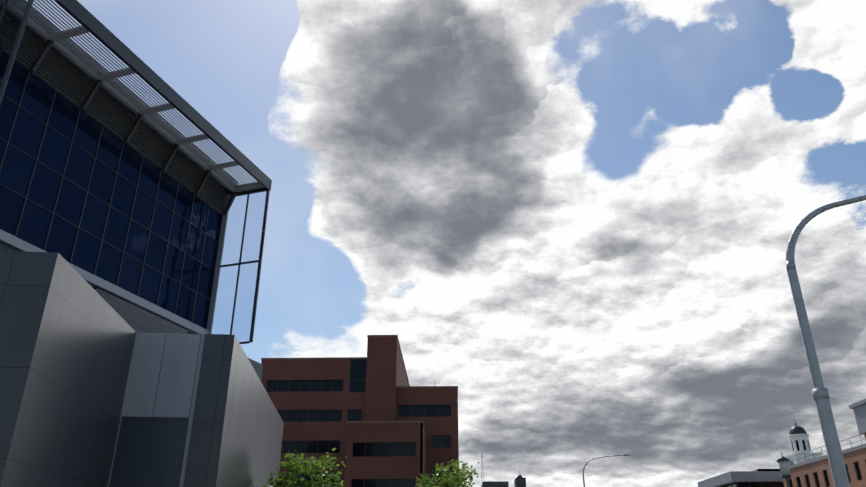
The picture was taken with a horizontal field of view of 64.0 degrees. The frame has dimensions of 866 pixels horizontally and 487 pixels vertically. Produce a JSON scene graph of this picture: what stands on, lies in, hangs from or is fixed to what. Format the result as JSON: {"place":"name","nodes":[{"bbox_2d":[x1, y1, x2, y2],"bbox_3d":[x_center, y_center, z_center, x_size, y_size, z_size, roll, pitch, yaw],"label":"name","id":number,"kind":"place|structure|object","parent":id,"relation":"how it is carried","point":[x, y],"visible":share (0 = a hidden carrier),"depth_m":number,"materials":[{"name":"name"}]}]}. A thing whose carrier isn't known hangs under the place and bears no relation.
{"place":"outdoors","nodes":[
{"label":"outdoors","id":0,"kind":"place"},
{"bbox_2d":[0,251,283,486],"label":"university volumes","id":1,"kind":"structure","parent":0,"point":[96,390],"depth_m":23.99,"materials":[{"name":"grey metal"}]},
{"bbox_2d":[261,335,458,486],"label":"brick office block","id":2,"kind":"structure","parent":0,"point":[375,418],"depth_m":87.22,"materials":[{"name":"red brick"}]},
{"bbox_2d":[27,0,865,486],"label":"sky","id":3,"kind":"structure","parent":0,"point":[578,219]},
{"bbox_2d":[480,451,525,486],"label":"distant skyline","id":4,"kind":"structure","parent":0,"point":[519,480],"depth_m":190.40,"materials":[{"name":"metal"}]},
{"bbox_2d":[697,469,783,486],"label":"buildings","id":5,"kind":"structure","parent":0,"point":[764,478],"depth_m":85.97,"materials":[{"name":"grey concrete"}]},
{"bbox_2d":[784,422,821,464],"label":"cupola tower","id":6,"kind":"structure","parent":0,"point":[798,436],"depth_m":131.85,"materials":[{"name":"white paint"}]},
{"bbox_2d":[780,399,865,486],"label":"brick building","id":7,"kind":"structure","parent":0,"point":[815,472],"depth_m":69.61,"materials":[{"name":"orange brick"}]},
{"label":"ground","id":8,"kind":"structure","parent":0,"visible":0},
{"bbox_2d":[0,0,271,380],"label":"glass building","id":9,"kind":"structure","parent":8,"relation":"on","point":[117,195],"depth_m":32.55,"materials":[{"name":"blue glass"}]},
{"bbox_2d":[256,448,346,486],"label":"street tree","id":10,"kind":"object","parent":8,"relation":"on","point":[290,465],"visible":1,"depth_m":33.22,"materials":[{"name":"green plant"}]},
{"bbox_2d":[416,459,479,486],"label":"street tree","id":11,"kind":"object","parent":8,"relation":"on","point":[448,481],"visible":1,"depth_m":37.58,"materials":[{"name":"green plant"}]},
{"bbox_2d":[583,454,630,486],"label":"street lamp","id":12,"kind":"object","parent":8,"relation":"on","point":[601,457],"visible":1,"depth_m":56.98,"materials":[{"name":"metal"}]},
{"bbox_2d":[786,195,865,486],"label":"street lamp","id":13,"kind":"object","parent":8,"relation":"on","point":[820,394],"visible":1,"depth_m":12.20,"materials":[{"name":"metal"}]},
{"bbox_3d":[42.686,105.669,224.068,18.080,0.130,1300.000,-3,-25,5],"label":"road and pavements","id":14,"kind":"structure","parent":8,"relation":"on","visible":0},
{"bbox_2d":[776,451,790,486],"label":"lantern post","id":15,"kind":"object","parent":14,"relation":"on","point":[783,463],"visible":1,"depth_m":23.26,"materials":[{"name":"grey"}]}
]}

